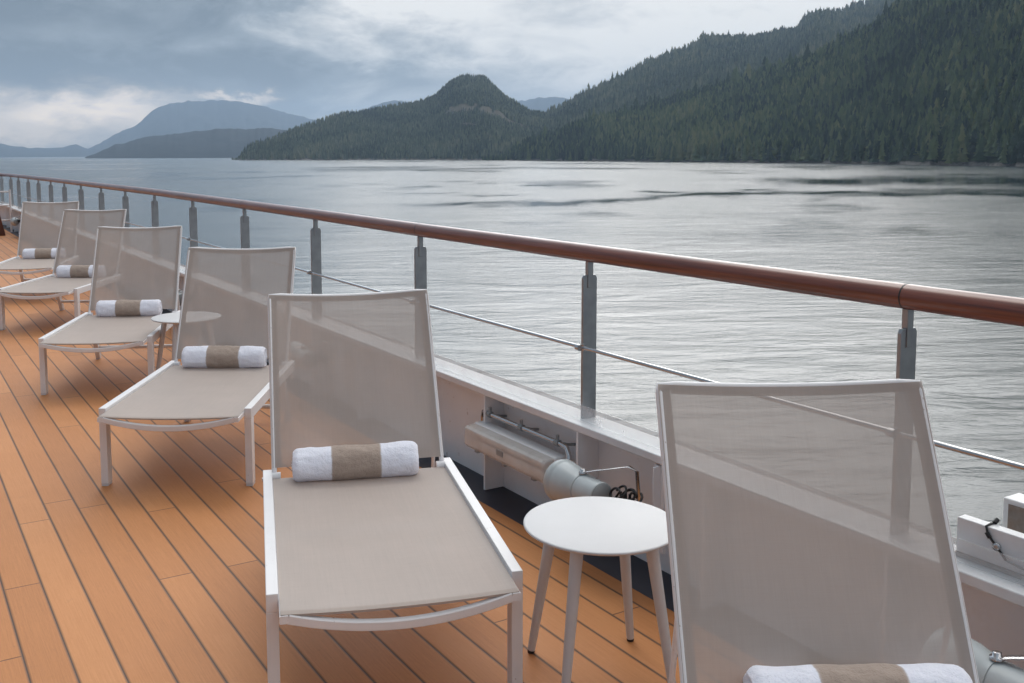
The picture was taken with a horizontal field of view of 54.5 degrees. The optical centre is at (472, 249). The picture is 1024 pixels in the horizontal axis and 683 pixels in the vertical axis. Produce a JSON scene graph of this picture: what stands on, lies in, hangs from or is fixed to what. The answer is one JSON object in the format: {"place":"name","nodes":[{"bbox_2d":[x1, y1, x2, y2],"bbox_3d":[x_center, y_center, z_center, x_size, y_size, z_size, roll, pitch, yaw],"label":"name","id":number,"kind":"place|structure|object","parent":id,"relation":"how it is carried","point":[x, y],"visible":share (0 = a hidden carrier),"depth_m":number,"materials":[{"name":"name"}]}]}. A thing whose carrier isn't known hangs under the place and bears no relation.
{"place":"outdoors","nodes":[
{"label":"outdoors","id":0,"kind":"place"},
{"bbox_2d":[0,143,89,156],"bbox_3d":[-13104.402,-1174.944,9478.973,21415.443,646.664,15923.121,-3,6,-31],"label":"mountain","id":1,"kind":"structure","parent":0,"point":[16,151],"depth_m":16954.63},
{"bbox_2d":[85,128,285,157],"bbox_3d":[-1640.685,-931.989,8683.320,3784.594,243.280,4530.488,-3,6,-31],"label":"mountain","id":2,"kind":"structure","parent":0,"point":[223,143],"depth_m":7312.55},
{"bbox_2d":[67,100,315,156],"bbox_3d":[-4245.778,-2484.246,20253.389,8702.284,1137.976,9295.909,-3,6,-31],"label":"mountain","id":3,"kind":"structure","parent":0,"point":[179,118],"depth_m":18973.84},
{"bbox_2d":[0,229,679,682],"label":"deck","id":4,"kind":"structure","parent":0,"point":[148,565],"depth_m":3.55,"materials":[{"name":"brown wood"}]},
{"bbox_2d":[0,217,5,235],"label":"wooden post","id":5,"kind":"object","parent":4,"relation":"on","point":[2,232],"visible":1,"depth_m":18.71,"materials":[{"name":"brown wood"}]},
{"bbox_2d":[0,189,12,231],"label":"gate","id":6,"kind":"structure","parent":4,"relation":"on","point":[9,191],"depth_m":19.49,"materials":[{"name":"white metal"}]},
{"bbox_2d":[0,201,78,299],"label":"sun lounger","id":7,"kind":"object","parent":4,"relation":"on","point":[40,223],"visible":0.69,"depth_m":11.34,"materials":[{"name":"beige fabric"}]},
{"bbox_2d":[22,248,56,258],"bbox_3d":[-4.837,0.039,11.204,0.458,0.118,0.128,-1,6,-9],"label":"rolled towel","id":8,"kind":"object","parent":7,"relation":"on","point":[38,253],"visible":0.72,"depth_m":11.15,"materials":[{"name":"white fabric"}]},
{"bbox_2d":[0,209,125,329],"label":"sun lounger","id":9,"kind":"object","parent":4,"relation":"on","point":[76,239],"visible":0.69,"depth_m":9.59,"materials":[{"name":"beige fabric"}]},
{"bbox_2d":[56,265,92,277],"bbox_3d":[-3.729,0.203,9.460,0.457,0.119,0.129,0,5,-1],"label":"rolled towel","id":10,"kind":"object","parent":9,"relation":"on","point":[70,271],"visible":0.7,"depth_m":9.41,"materials":[{"name":"white fabric"}]},
{"bbox_2d":[38,226,181,394],"bbox_3d":[-2.436,0.367,6.842,0.697,0.966,1.482,-1,6,-6],"label":"sun lounger","id":11,"kind":"object","parent":4,"relation":"on","point":[136,263],"visible":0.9,"depth_m":7.30,"materials":[{"name":"beige fabric"}]},
{"bbox_2d":[96,299,161,316],"bbox_3d":[-2.482,0.419,7.172,0.458,0.118,0.128,-1,6,-6],"label":"rolled towel","id":12,"kind":"object","parent":11,"relation":"on","point":[109,308],"visible":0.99,"depth_m":7.13,"materials":[{"name":"white fabric"}]},
{"bbox_2d":[151,312,179,369],"bbox_3d":[-1.867,0.659,6.495,0.441,0.451,0.441,-1,6,-13],"label":"side table","id":13,"kind":"object","parent":4,"relation":"on","point":[164,320],"visible":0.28,"depth_m":6.44,"materials":[{"name":"metal"}]},
{"bbox_2d":[97,247,295,485],"bbox_3d":[-1.338,0.531,5.086,0.697,0.968,1.478,0,5,1],"label":"sun lounger","id":14,"kind":"object","parent":4,"relation":"on","point":[226,291],"visible":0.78,"depth_m":5.50,"materials":[{"name":"beige fabric"}]},
{"bbox_2d":[181,345,266,367],"bbox_3d":[-1.356,0.583,5.424,0.459,0.120,0.125,0,5,-1],"label":"rolled towel","id":15,"kind":"object","parent":14,"relation":"on","point":[226,356],"visible":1,"depth_m":5.37,"materials":[{"name":"white fabric"}]},
{"bbox_2d":[3,225,673,611],"bbox_3d":[-4.994,0.438,11.408,31.628,0.028,8.252,5,7,42],"label":"waterway","id":16,"kind":"object","parent":4,"relation":"on","point":[509,503],"visible":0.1,"depth_m":4.17,"materials":[{"name":"black paint"}]},
{"bbox_2d":[262,289,522,682],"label":"sun lounger","id":17,"kind":"object","parent":4,"relation":"on","point":[353,369],"visible":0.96,"depth_m":3.33,"materials":[{"name":"beige fabric"}]},
{"bbox_2d":[291,441,418,481],"bbox_3d":[-0.421,0.758,3.568,0.457,0.120,0.127,-1,6,-11],"label":"rolled towel","id":18,"kind":"object","parent":17,"relation":"on","point":[377,460],"visible":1,"depth_m":3.52,"materials":[{"name":"white fabric"}]},
{"bbox_2d":[0,203,1023,668],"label":"bulwark","id":19,"kind":"object","parent":4,"relation":"on","point":[992,597],"visible":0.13,"depth_m":3.88,"materials":[{"name":"white paint"}]},
{"bbox_2d":[10,216,19,225],"bbox_3d":[-8.354,-0.477,18.234,0.170,0.345,0.458,-5,7,-40],"label":"flood light","id":20,"kind":"object","parent":19,"relation":"attached to","point":[14,221],"visible":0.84,"depth_m":18.22,"materials":[{"name":"grey metal"}]},
{"bbox_2d":[178,289,182,305],"bbox_3d":[-2.432,0.453,8.362,0.170,0.345,0.458,-5,7,-40],"label":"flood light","id":21,"kind":"object","parent":19,"relation":"attached to","point":[180,295],"visible":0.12,"depth_m":8.31,"materials":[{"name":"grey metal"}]},
{"bbox_2d":[0,173,1023,470],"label":"railing","id":22,"kind":"object","parent":19,"relation":"on","point":[910,299],"visible":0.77,"depth_m":3.81,"materials":[{"name":"brown wood"}]},
{"bbox_2d":[465,407,575,482],"bbox_3d":[0.202,0.810,4.178,0.187,0.187,0.736,-3,6,-31],"label":"tube light","id":23,"kind":"object","parent":19,"relation":"attached to","point":[534,460],"visible":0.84,"depth_m":4.12,"materials":[{"name":"clear plastic"}]},
{"bbox_2d":[543,459,665,553],"bbox_3d":[0.458,0.906,3.546,0.170,0.345,0.458,-5,7,-40],"label":"flood light","id":24,"kind":"object","parent":19,"relation":"attached to","point":[564,478],"visible":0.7,"depth_m":3.52,"materials":[{"name":"grey metal"}]},
{"bbox_2d":[955,493,1023,580],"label":"channel box","id":25,"kind":"object","parent":19,"relation":"on","point":[993,545],"visible":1,"depth_m":2.49,"materials":[{"name":"white paint"}]},
{"bbox_2d":[971,638,1023,682],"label":"flood light","id":26,"kind":"object","parent":19,"relation":"attached to","point":[993,666],"visible":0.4,"depth_m":2.24,"materials":[{"name":"grey metal"}]},
{"bbox_2d":[523,496,675,682],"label":"side table","id":27,"kind":"object","parent":4,"relation":"on","point":[577,528],"visible":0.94,"depth_m":2.78,"materials":[{"name":"plastic"}]},
{"bbox_2d":[655,379,979,682],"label":"sun lounger","id":28,"kind":"object","parent":4,"relation":"on","point":[807,523],"visible":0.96,"depth_m":2.18,"materials":[{"name":"fabric"}]},
{"bbox_2d":[743,663,972,682],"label":"rolled towel","id":29,"kind":"object","parent":28,"relation":"on","point":[889,673],"visible":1,"depth_m":2.00,"materials":[{"name":"white fabric"}]},
{"bbox_2d":[233,78,533,159],"bbox_3d":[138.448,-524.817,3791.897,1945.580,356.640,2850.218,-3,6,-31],"label":"hill","id":30,"kind":"structure","parent":0,"point":[467,106],"depth_m":3524.95,"materials":[{"name":"green plant"}]},
{"bbox_2d":[232,73,561,159],"bbox_3d":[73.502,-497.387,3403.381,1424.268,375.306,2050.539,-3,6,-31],"label":"conifer forest","id":31,"kind":"object","parent":30,"relation":"on","point":[430,111],"visible":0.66,"depth_m":3652.77,"materials":[{"name":"green plant"}]},
{"bbox_2d":[0,0,864,148],"label":"sky","id":32,"kind":"structure","parent":0,"point":[83,73],"materials":[{"name":"grey"}]},
{"bbox_2d":[369,97,568,111],"bbox_3d":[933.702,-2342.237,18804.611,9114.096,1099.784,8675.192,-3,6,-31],"label":"mountain","id":33,"kind":"structure","parent":0,"point":[541,104],"depth_m":18533.50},
{"bbox_2d":[0,157,1023,544],"bbox_3d":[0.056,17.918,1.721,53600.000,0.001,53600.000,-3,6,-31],"label":"water","id":34,"kind":"structure","parent":0,"point":[944,227],"depth_m":176.26,"materials":[{"name":"grey liquid"}]},
{"bbox_2d":[564,4,882,113],"bbox_3d":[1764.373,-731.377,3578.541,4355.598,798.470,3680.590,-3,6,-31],"label":"hill","id":35,"kind":"structure","parent":0,"point":[722,59],"depth_m":3636.47,"materials":[{"name":"green plant"}]},
{"bbox_2d":[489,0,894,154],"bbox_3d":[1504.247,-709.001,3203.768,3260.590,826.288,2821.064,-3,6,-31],"label":"conifer forest","id":36,"kind":"object","parent":35,"relation":"on","point":[810,29],"visible":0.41,"depth_m":3799.59,"materials":[{"name":"green plant"}]},
{"bbox_2d":[499,7,1023,166],"bbox_3d":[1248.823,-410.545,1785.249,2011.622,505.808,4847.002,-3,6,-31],"label":"hill","id":37,"kind":"structure","parent":0,"point":[989,161],"depth_m":1608.24,"materials":[{"name":"green plant"}]},
{"bbox_2d":[482,0,1023,163],"bbox_3d":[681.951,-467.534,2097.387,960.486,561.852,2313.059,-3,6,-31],"label":"conifer forest","id":38,"kind":"object","parent":37,"relation":"on","point":[808,106],"visible":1,"depth_m":1942.70,"materials":[{"name":"green plant"}]}
]}

